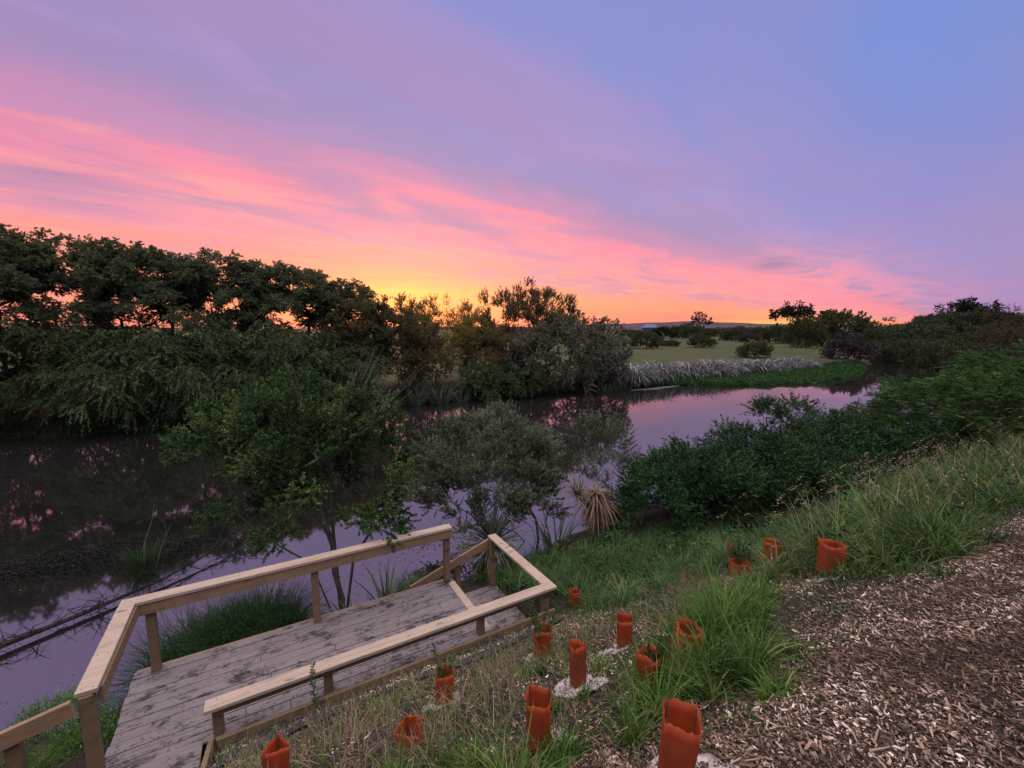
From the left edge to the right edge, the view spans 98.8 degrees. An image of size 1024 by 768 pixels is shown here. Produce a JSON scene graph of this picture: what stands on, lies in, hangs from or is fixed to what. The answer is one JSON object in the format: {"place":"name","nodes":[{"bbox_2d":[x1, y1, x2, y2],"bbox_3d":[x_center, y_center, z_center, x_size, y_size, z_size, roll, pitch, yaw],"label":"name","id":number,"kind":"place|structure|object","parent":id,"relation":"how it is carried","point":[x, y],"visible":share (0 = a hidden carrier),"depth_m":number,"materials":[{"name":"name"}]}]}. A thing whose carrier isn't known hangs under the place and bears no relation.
{"place":"outdoors","nodes":[
{"label":"outdoors","id":0,"kind":"place"},
{"bbox_2d":[2,321,886,329],"bbox_3d":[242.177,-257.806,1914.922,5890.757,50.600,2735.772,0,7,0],"label":"hills","id":1,"kind":"structure","parent":0,"point":[679,323],"depth_m":2240.85,"materials":[{"name":"green plant"}]},
{"bbox_2d":[0,351,976,740],"bbox_3d":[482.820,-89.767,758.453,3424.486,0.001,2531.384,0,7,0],"label":"river water","id":2,"kind":"structure","parent":0,"point":[66,493],"depth_m":12.33,"materials":[{"name":"purple liquid"}]},
{"bbox_2d":[0,532,216,589],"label":"brush heap","id":3,"kind":"object","parent":2,"relation":"in","point":[29,566],"visible":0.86,"depth_m":9.50,"materials":[{"name":"brown plant"}]},
{"bbox_2d":[104,507,176,575],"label":"green shoots","id":4,"kind":"object","parent":3,"relation":"on","point":[140,561],"visible":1,"depth_m":9.14,"materials":[{"name":"green plant"}]},
{"bbox_2d":[0,518,251,653],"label":"fallen branch","id":5,"kind":"object","parent":2,"relation":"in","point":[99,605],"visible":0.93,"depth_m":7.79,"materials":[{"name":"brown wood"}]},
{"bbox_2d":[651,360,868,385],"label":"waterweed","id":6,"kind":"object","parent":2,"relation":"on","point":[834,370],"visible":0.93,"depth_m":42.87,"materials":[{"name":"green plant"}]},
{"bbox_2d":[0,329,1023,767],"bbox_3d":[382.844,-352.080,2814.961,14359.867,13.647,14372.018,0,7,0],"label":"ground","id":7,"kind":"structure","parent":0,"point":[720,351],"depth_m":3.54,"materials":[{"name":"soil"}]},
{"bbox_2d":[0,733,74,767],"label":"sedge clump","id":8,"kind":"object","parent":7,"relation":"on","point":[42,760],"visible":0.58,"depth_m":4.49,"materials":[{"name":"green plant"}]},
{"bbox_2d":[0,223,82,408],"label":"willow tree","id":9,"kind":"object","parent":7,"relation":"on","point":[27,283],"visible":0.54,"depth_m":22.07,"materials":[{"name":"green plant"}]},
{"bbox_2d":[0,297,114,424],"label":"drooping willow","id":10,"kind":"object","parent":7,"relation":"on","point":[23,384],"visible":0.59,"depth_m":20.66,"materials":[{"name":"green plant"}]},
{"bbox_2d":[0,677,119,745],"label":"sedge clump","id":11,"kind":"object","parent":7,"relation":"on","point":[66,698],"visible":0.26,"depth_m":5.72,"materials":[{"name":"green plant"}]},
{"bbox_2d":[0,227,135,403],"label":"willow tree","id":12,"kind":"object","parent":7,"relation":"on","point":[44,249],"visible":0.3,"depth_m":22.79,"materials":[{"name":"green plant"}]},
{"bbox_2d":[29,692,126,767],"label":"sedge clump","id":13,"kind":"object","parent":7,"relation":"on","point":[75,733],"visible":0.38,"depth_m":5.17,"materials":[{"name":"green plant"}]},
{"bbox_2d":[9,321,206,435],"bbox_3d":[-19.588,-0.200,22.209,7.592,5.943,6.882,2,7,12],"label":"drooping willow","id":14,"kind":"object","parent":7,"relation":"on","point":[99,368],"visible":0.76,"depth_m":20.79,"materials":[{"name":"green plant"}]},
{"bbox_2d":[32,236,183,403],"bbox_3d":[-22.185,-3.216,24.663,7.239,9.690,6.055,5,9,33],"label":"willow tree","id":15,"kind":"object","parent":7,"relation":"on","point":[104,312],"visible":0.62,"depth_m":22.94,"materials":[{"name":"green plant"}]},
{"bbox_2d":[99,245,231,395],"bbox_3d":[-20.426,-3.463,26.300,6.451,9.155,6.040,2,7,14],"label":"willow tree","id":16,"kind":"object","parent":7,"relation":"on","point":[199,298],"visible":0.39,"depth_m":25.09,"materials":[{"name":"green plant"}]},
{"bbox_2d":[68,587,291,736],"bbox_3d":[-4.553,3.810,6.318,3.099,1.278,3.000,0,7,0],"label":"sedge clump","id":17,"kind":"object","parent":7,"relation":"on","point":[169,656],"visible":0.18,"depth_m":6.48,"materials":[{"name":"green plant"}]},
{"bbox_2d":[122,304,273,432],"bbox_3d":[-17.043,-0.768,23.721,7.523,7.030,6.589,3,8,26],"label":"drooping willow","id":18,"kind":"object","parent":7,"relation":"on","point":[192,387],"visible":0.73,"depth_m":22.61,"materials":[{"name":"green plant"}]},
{"bbox_2d":[144,247,279,383],"bbox_3d":[-17.895,-3.508,26.953,6.689,9.517,6.282,-1,7,-4],"label":"willow tree","id":19,"kind":"object","parent":7,"relation":"on","point":[239,268],"visible":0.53,"depth_m":25.57,"materials":[{"name":"green plant"}]},
{"bbox_2d":[142,563,347,662],"bbox_3d":[-3.884,3.661,6.765,3.028,1.272,2.955,0,7,0],"label":"sedge clump","id":20,"kind":"object","parent":7,"relation":"on","point":[282,610],"visible":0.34,"depth_m":6.99,"materials":[{"name":"green plant"}]},
{"bbox_2d":[184,317,334,410],"bbox_3d":[-14.014,-0.891,25.455,7.598,6.046,7.697,-2,7,-16],"label":"drooping willow","id":21,"kind":"object","parent":7,"relation":"on","point":[267,350],"visible":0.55,"depth_m":23.95,"materials":[{"name":"green plant"}]},
{"bbox_2d":[209,258,309,386],"bbox_3d":[-16.223,-3.473,28.706,6.054,9.044,7.239,-3,8,-23],"label":"willow tree","id":22,"kind":"object","parent":7,"relation":"on","point":[264,272],"visible":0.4,"depth_m":26.86,"materials":[{"name":"green plant"}]},
{"bbox_2d":[261,733,289,767],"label":"tree guard","id":23,"kind":"object","parent":7,"relation":"on","point":[276,751],"visible":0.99,"depth_m":3.02,"materials":[{"name":"orange plastic"}]},
{"bbox_2d":[0,524,556,767],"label":"viewing deck","id":24,"kind":"structure","parent":7,"relation":"on","point":[472,610],"depth_m":5.40,"materials":[{"name":"brown wood"}]},
{"bbox_2d":[114,590,517,767],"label":"litter","id":25,"kind":"object","parent":24,"relation":"on","point":[283,694],"visible":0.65,"depth_m":5.16,"materials":[{"name":"brown plant"}]},
{"bbox_2d":[157,343,428,609],"bbox_3d":[-3.822,1.876,7.855,4.910,5.338,3.137,0,7,0],"label":"evergreen tree","id":26,"kind":"object","parent":7,"relation":"on","point":[333,429],"visible":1,"depth_m":7.26,"materials":[{"name":"green plant"}]},
{"bbox_2d":[258,263,347,376],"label":"willow tree","id":27,"kind":"object","parent":7,"relation":"on","point":[316,280],"visible":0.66,"depth_m":27.86,"materials":[{"name":"green plant"}]},
{"bbox_2d":[0,374,625,438],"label":"undergrowth","id":28,"kind":"object","parent":7,"relation":"on","point":[56,422],"visible":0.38,"depth_m":21.79,"materials":[{"name":"plant"}]},
{"bbox_2d":[280,327,395,405],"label":"drooping willow","id":29,"kind":"object","parent":7,"relation":"on","point":[340,360],"visible":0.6,"depth_m":26.54,"materials":[{"name":"green plant"}]},
{"bbox_2d":[289,277,399,377],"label":"willow tree","id":30,"kind":"object","parent":7,"relation":"on","point":[349,287],"visible":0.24,"depth_m":29.24,"materials":[{"name":"green plant"}]},
{"bbox_2d":[312,281,391,381],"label":"dusky tree","id":31,"kind":"object","parent":7,"relation":"on","point":[358,327],"visible":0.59,"depth_m":27.91,"materials":[{"name":"green plant"}]},
{"bbox_2d":[351,554,414,599],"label":"flax clump","id":32,"kind":"object","parent":7,"relation":"on","point":[385,593],"visible":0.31,"depth_m":8.08,"materials":[{"name":"green plant"}]},
{"bbox_2d":[210,614,568,767],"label":"weed cloth","id":33,"kind":"object","parent":7,"relation":"on","point":[286,723],"visible":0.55,"depth_m":4.89,"materials":[{"name":"fabric"}]},
{"bbox_2d":[369,291,431,390],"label":"dusky tree","id":34,"kind":"object","parent":7,"relation":"on","point":[402,329],"visible":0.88,"depth_m":29.29,"materials":[{"name":"green plant"}]},
{"bbox_2d":[394,715,424,752],"bbox_3d":[-0.709,2.515,3.066,0.166,0.334,0.170,1,7,11],"label":"tree guard","id":35,"kind":"object","parent":7,"relation":"on","point":[409,722],"visible":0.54,"depth_m":3.10,"materials":[{"name":"orange plastic"}]},
{"bbox_2d":[394,318,465,389],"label":"brown bush","id":36,"kind":"object","parent":7,"relation":"on","point":[433,343],"visible":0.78,"depth_m":30.72,"materials":[{"name":"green plant"}]},
{"bbox_2d":[413,293,450,377],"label":"golden sapling","id":37,"kind":"object","parent":7,"relation":"on","point":[430,312],"visible":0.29,"depth_m":34.74,"materials":[{"name":"green plant"}]},
{"bbox_2d":[421,692,462,711],"bbox_3d":[-0.625,2.835,3.912,0.363,0.275,0.377,-2,7,-17],"label":"felt mat","id":38,"kind":"object","parent":7,"relation":"on","point":[442,705],"visible":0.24,"depth_m":3.85,"materials":[{"name":"fabric"}]},
{"bbox_2d":[435,664,454,705],"bbox_3d":[-0.599,2.764,3.914,0.172,0.478,0.153,-2,8,-19],"label":"tree guard","id":39,"kind":"object","parent":38,"relation":"on","point":[445,680],"visible":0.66,"depth_m":3.84,"materials":[{"name":"orange plastic"}]},
{"bbox_2d":[437,311,476,382],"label":"golden sapling","id":40,"kind":"object","parent":7,"relation":"on","point":[457,333],"visible":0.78,"depth_m":33.09,"materials":[{"name":"green plant"}]},
{"bbox_2d":[443,298,482,356],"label":"golden sapling","id":41,"kind":"object","parent":7,"relation":"on","point":[466,308],"visible":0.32,"depth_m":38.14,"materials":[{"name":"green plant"}]},
{"bbox_2d":[399,398,575,541],"bbox_3d":[-0.576,2.262,10.454,4.041,3.835,3.337,0,7,0],"label":"wispy shrub","id":42,"kind":"object","parent":7,"relation":"on","point":[539,446],"visible":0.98,"depth_m":9.78,"materials":[{"name":"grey plant"}]},
{"bbox_2d":[454,363,524,401],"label":"bush","id":43,"kind":"object","parent":7,"relation":"on","point":[474,381],"visible":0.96,"depth_m":30.77,"materials":[{"name":"green plant"}]},
{"bbox_2d":[455,318,526,383],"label":"brown bush","id":44,"kind":"object","parent":7,"relation":"on","point":[477,341],"visible":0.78,"depth_m":32.85,"materials":[{"name":"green plant"}]},
{"bbox_2d":[450,498,531,580],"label":"cabbage tree","id":45,"kind":"object","parent":7,"relation":"on","point":[493,526],"visible":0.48,"depth_m":9.06,"materials":[{"name":"green plant"}]},
{"bbox_2d":[204,541,804,767],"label":"dry grass","id":46,"kind":"structure","parent":7,"relation":"on","point":[387,720],"depth_m":3.60,"materials":[{"name":"plant"}]},
{"bbox_2d":[498,367,547,397],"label":"bush","id":47,"kind":"object","parent":7,"relation":"on","point":[536,384],"visible":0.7,"depth_m":31.96,"materials":[{"name":"green plant"}]},
{"bbox_2d":[471,276,592,369],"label":"wispy tree","id":48,"kind":"object","parent":7,"relation":"on","point":[514,308],"visible":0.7,"depth_m":35.94,"materials":[{"name":"green plant"}]},
{"bbox_2d":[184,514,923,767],"bbox_3d":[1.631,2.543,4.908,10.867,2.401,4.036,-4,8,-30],"label":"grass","id":49,"kind":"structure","parent":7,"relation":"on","point":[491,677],"depth_m":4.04,"materials":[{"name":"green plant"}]},
{"bbox_2d":[520,505,591,553],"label":"flax clump","id":50,"kind":"object","parent":7,"relation":"on","point":[548,542],"visible":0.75,"depth_m":9.32,"materials":[{"name":"green plant"}]},
{"bbox_2d":[551,726,578,748],"bbox_3d":[0.255,2.100,2.588,0.263,0.201,0.261,-6,10,-41],"label":"felt mat","id":51,"kind":"object","parent":7,"relation":"on","point":[558,732],"visible":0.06,"depth_m":2.66,"materials":[{"name":"fabric"}]},
{"bbox_2d":[525,685,551,755],"bbox_3d":[0.155,2.003,2.531,0.150,0.503,0.145,2,7,14],"label":"tree guard","id":52,"kind":"object","parent":51,"relation":"on","point":[539,694],"visible":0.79,"depth_m":2.47,"materials":[{"name":"orange plastic"}]},
{"bbox_2d":[497,310,633,394],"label":"grey bush","id":53,"kind":"object","parent":7,"relation":"on","point":[597,348],"visible":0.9,"depth_m":33.73,"materials":[{"name":"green plant"}]},
{"bbox_2d":[552,674,608,698],"bbox_3d":[0.487,2.289,3.321,0.366,0.221,0.368,-6,9,-38],"label":"felt mat","id":54,"kind":"object","parent":7,"relation":"on","point":[561,684],"visible":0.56,"depth_m":3.29,"materials":[{"name":"fabric"}]},
{"bbox_2d":[569,638,586,688],"bbox_3d":[0.500,2.180,3.309,0.131,0.501,0.130,-1,7,5],"label":"tree guard","id":55,"kind":"object","parent":54,"relation":"on","point":[577,673],"visible":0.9,"depth_m":3.28,"materials":[{"name":"orange plastic"}]},
{"bbox_2d":[555,471,624,539],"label":"cabbage tree","id":56,"kind":"object","parent":7,"relation":"on","point":[594,512],"visible":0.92,"depth_m":9.71,"materials":[{"name":"beige plant"}]},
{"bbox_2d":[555,403,641,508],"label":"wispy shrub","id":57,"kind":"object","parent":7,"relation":"on","point":[582,423],"visible":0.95,"depth_m":10.95,"materials":[{"name":"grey plant"}]},
{"bbox_2d":[596,643,627,655],"bbox_3d":[0.928,2.403,3.962,0.260,0.221,0.258,-4,8,-29],"label":"felt mat","id":58,"kind":"object","parent":7,"relation":"on","point":[614,651],"visible":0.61,"depth_m":3.95,"materials":[{"name":"fabric"}]},
{"bbox_2d":[617,611,632,648],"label":"tree guard","id":59,"kind":"object","parent":58,"relation":"on","point":[624,628],"visible":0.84,"depth_m":3.92,"materials":[{"name":"orange plastic"}]},
{"bbox_2d":[214,488,1023,767],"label":"wood chips","id":60,"kind":"object","parent":7,"relation":"on","point":[853,726],"visible":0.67,"depth_m":2.27,"materials":[{"name":"brown wood"}]},
{"bbox_2d":[613,691,656,709],"bbox_3d":[0.789,2.057,2.856,0.257,0.188,0.260,-5,8,-33],"label":"felt mat","id":61,"kind":"object","parent":7,"relation":"on","point":[626,696],"visible":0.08,"depth_m":2.89,"materials":[{"name":"fabric"}]},
{"bbox_2d":[636,642,661,695],"bbox_3d":[0.895,1.956,2.881,0.136,0.457,0.134,7,10,42],"label":"tree guard","id":62,"kind":"object","parent":61,"relation":"on","point":[644,661],"visible":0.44,"depth_m":2.83,"materials":[{"name":"orange plastic"}]},
{"bbox_2d":[644,628,676,664],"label":"seedling","id":63,"kind":"object","parent":62,"relation":"in","point":[659,649],"visible":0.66,"depth_m":2.84,"materials":[{"name":"green plant"}]},
{"bbox_2d":[628,328,663,348],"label":"shrub","id":64,"kind":"object","parent":7,"relation":"on","point":[652,338],"visible":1,"depth_m":88.15,"materials":[{"name":"green plant"}]},
{"bbox_2d":[582,437,746,541],"bbox_3d":[3.686,2.454,10.251,3.394,2.316,3.831,4,8,27],"label":"dark bush","id":65,"kind":"object","parent":7,"relation":"on","point":[647,474],"visible":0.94,"depth_m":9.71,"materials":[{"name":"green plant"}]},
{"bbox_2d":[667,618,704,663],"bbox_3d":[1.298,2.007,3.302,0.227,0.436,0.223,3,13,-40],"label":"tree guard","id":66,"kind":"object","parent":7,"relation":"on","point":[682,631],"visible":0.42,"depth_m":3.29,"materials":[{"name":"orange plastic"}]},
{"bbox_2d":[668,323,712,338],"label":"shrub","id":67,"kind":"object","parent":7,"relation":"on","point":[691,329],"visible":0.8,"depth_m":184.18,"materials":[{"name":"green plant"}]},
{"bbox_2d":[645,753,739,767],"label":"felt mat","id":68,"kind":"object","parent":7,"relation":"on","point":[705,757],"visible":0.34,"depth_m":1.96,"materials":[{"name":"fabric"}]},
{"bbox_2d":[657,696,701,767],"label":"tree guard","id":69,"kind":"object","parent":68,"relation":"on","point":[681,733],"visible":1,"depth_m":1.73,"materials":[{"name":"orange plastic"}]},
{"bbox_2d":[465,461,948,620],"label":"grass","id":70,"kind":"structure","parent":7,"relation":"on","point":[715,541],"depth_m":7.95,"materials":[{"name":"green plant"}]},
{"bbox_2d":[395,493,1022,767],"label":"weeds","id":71,"kind":"object","parent":7,"relation":"on","point":[753,695],"visible":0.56,"depth_m":3.24,"materials":[{"name":"green plant"}]},
{"bbox_2d":[635,417,854,537],"bbox_3d":[5.317,2.319,10.698,4.265,2.727,4.825,-1,7,-7],"label":"dark bush","id":72,"kind":"object","parent":7,"relation":"on","point":[766,477],"visible":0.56,"depth_m":9.51,"materials":[{"name":"green plant"}]},
{"bbox_2d":[734,340,774,358],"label":"shrub","id":73,"kind":"object","parent":7,"relation":"on","point":[762,347],"visible":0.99,"depth_m":61.90,"materials":[{"name":"green plant"}]},
{"bbox_2d":[668,414,841,514],"bbox_3d":[7.099,2.172,12.087,4.788,2.597,4.243,-4,8,-31],"label":"dark bush","id":74,"kind":"object","parent":7,"relation":"on","point":[796,430],"visible":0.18,"depth_m":12.18,"materials":[{"name":"green plant"}]},
{"bbox_2d":[759,322,794,343],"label":"shrub","id":75,"kind":"object","parent":7,"relation":"on","point":[773,331],"visible":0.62,"depth_m":120.56,"materials":[{"name":"green plant"}]},
{"bbox_2d":[547,449,1021,584],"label":"weeds","id":76,"kind":"object","parent":7,"relation":"on","point":[659,541],"visible":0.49,"depth_m":7.18,"materials":[{"name":"green plant"}]},
{"bbox_2d":[768,299,816,321],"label":"umbrella tree","id":77,"kind":"object","parent":7,"relation":"on","point":[800,311],"visible":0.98,"depth_m":198.44,"materials":[{"name":"green plant"}]},
{"bbox_2d":[780,316,829,347],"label":"shrub","id":78,"kind":"object","parent":7,"relation":"on","point":[810,327],"visible":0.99,"depth_m":93.45,"materials":[{"name":"green plant"}]},
{"bbox_2d":[737,435,907,512],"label":"dark bush","id":79,"kind":"object","parent":7,"relation":"on","point":[828,456],"visible":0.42,"depth_m":9.78,"materials":[{"name":"green plant"}]},
{"bbox_2d":[716,389,932,482],"bbox_3d":[9.182,1.862,13.435,5.192,3.128,5.874,6,9,40],"label":"dark bush","id":80,"kind":"object","parent":7,"relation":"on","point":[780,412],"visible":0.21,"depth_m":14.00,"materials":[{"name":"green plant"}]},
{"bbox_2d":[806,575,844,581],"bbox_3d":[3.195,1.947,4.429,0.293,0.222,0.306,-3,8,-25],"label":"felt mat","id":81,"kind":"object","parent":7,"relation":"on","point":[822,579],"visible":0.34,"depth_m":4.39,"materials":[{"name":"fabric"}]},
{"bbox_2d":[816,537,846,576],"bbox_3d":[3.275,1.861,4.509,0.203,0.508,0.196,1,7,7],"label":"tree guard","id":82,"kind":"object","parent":81,"relation":"on","point":[826,546],"visible":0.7,"depth_m":4.44,"materials":[{"name":"orange plastic"}]},
{"bbox_2d":[803,308,886,343],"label":"shrub","id":83,"kind":"object","parent":7,"relation":"on","point":[833,318],"visible":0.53,"depth_m":103.54,"materials":[{"name":"green plant"}]},
{"bbox_2d":[818,331,881,360],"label":"shrub","id":84,"kind":"object","parent":7,"relation":"on","point":[857,342],"visible":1,"depth_m":61.44,"materials":[{"name":"green plant"}]},
{"bbox_2d":[796,400,996,483],"bbox_3d":[10.003,1.877,11.691,4.404,2.807,4.982,6,9,38],"label":"dark bush","id":85,"kind":"object","parent":7,"relation":"on","point":[856,442],"visible":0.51,"depth_m":10.66,"materials":[{"name":"green plant"}]},
{"bbox_2d":[884,319,949,344],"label":"shrub","id":86,"kind":"object","parent":7,"relation":"on","point":[916,329],"visible":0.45,"depth_m":75.05,"materials":[{"name":"green plant"}]},
{"bbox_2d":[832,372,1023,467],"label":"feathery bush","id":87,"kind":"object","parent":7,"relation":"on","point":[887,404],"visible":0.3,"depth_m":12.10,"materials":[{"name":"green plant"}]},
{"bbox_2d":[896,333,964,366],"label":"shrub","id":88,"kind":"object","parent":7,"relation":"on","point":[917,344],"visible":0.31,"depth_m":58.41,"materials":[{"name":"green plant"}]},
{"bbox_2d":[846,360,1023,454],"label":"feathery bush","id":89,"kind":"object","parent":7,"relation":"on","point":[1005,394],"visible":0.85,"depth_m":10.45,"materials":[{"name":"green plant"}]},
{"bbox_2d":[912,335,972,370],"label":"shrub","id":90,"kind":"object","parent":7,"relation":"on","point":[928,359],"visible":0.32,"depth_m":53.83,"materials":[{"name":"green plant"}]},
{"bbox_2d":[922,319,997,342],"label":"shrub","id":91,"kind":"object","parent":7,"relation":"on","point":[949,331],"visible":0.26,"depth_m":64.92,"materials":[{"name":"green plant"}]},
{"bbox_2d":[934,296,1004,315],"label":"skyline tree","id":92,"kind":"object","parent":7,"relation":"on","point":[965,305],"visible":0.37,"depth_m":134.88,"materials":[{"name":"green plant"}]},
{"bbox_2d":[931,337,1011,371],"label":"shrub","id":93,"kind":"object","parent":7,"relation":"on","point":[946,356],"visible":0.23,"depth_m":50.81,"materials":[{"name":"green plant"}]},
{"bbox_2d":[932,338,1023,425],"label":"feathery bush","id":94,"kind":"object","parent":7,"relation":"on","point":[1016,364],"visible":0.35,"depth_m":12.20,"materials":[{"name":"green plant"}]},
{"bbox_2d":[952,307,1023,334],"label":"shrub","id":95,"kind":"object","parent":7,"relation":"on","point":[971,317],"visible":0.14,"depth_m":70.62,"materials":[{"name":"green plant"}]},
{"bbox_2d":[969,304,1023,346],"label":"brown tree","id":96,"kind":"object","parent":7,"relation":"on","point":[1002,315],"visible":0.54,"depth_m":47.35,"materials":[{"name":"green plant"}]},
{"bbox_2d":[972,338,1023,378],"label":"shrub","id":97,"kind":"object","parent":7,"relation":"on","point":[1006,349],"visible":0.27,"depth_m":40.22,"materials":[{"name":"green plant"}]},
{"bbox_2d":[987,313,1023,357],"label":"brown tree","id":98,"kind":"object","parent":7,"relation":"on","point":[1006,335],"visible":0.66,"depth_m":40.95,"materials":[{"name":"green plant"}]},
{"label":"felt mat","id":99,"kind":"object","parent":7,"relation":"on","visible":0},
{"bbox_2d":[534,622,551,658],"bbox_3d":[0.314,2.707,4.520,0.180,0.465,0.188,0,7,0],"label":"tree guard","id":100,"kind":"object","parent":99,"relation":"on","point":[545,637],"visible":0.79,"depth_m":4.43,"materials":[{"name":"orange plastic"}]},
{"bbox_2d":[525,599,559,639],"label":"seedling","id":101,"kind":"object","parent":100,"relation":"in","point":[534,618],"visible":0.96,"depth_m":4.44,"materials":[{"name":"green plant"}]},
{"bbox_2d":[0,0,1023,328],"label":"sky","id":102,"kind":"structure","parent":0,"point":[641,161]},
{"bbox_2d":[361,553,839,767],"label":"grass","id":103,"kind":"structure","parent":0,"point":[724,624],"depth_m":2.69,"materials":[{"name":"green plant"}]},
{"bbox_2d":[375,466,1022,767],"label":"dry grass","id":104,"kind":"structure","parent":0,"point":[683,666],"depth_m":2.88,"materials":[{"name":"green plant"}]},
{"bbox_2d":[717,413,1023,588],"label":"grass","id":105,"kind":"structure","parent":0,"point":[897,561],"depth_m":5.05,"materials":[{"name":"green plant"}]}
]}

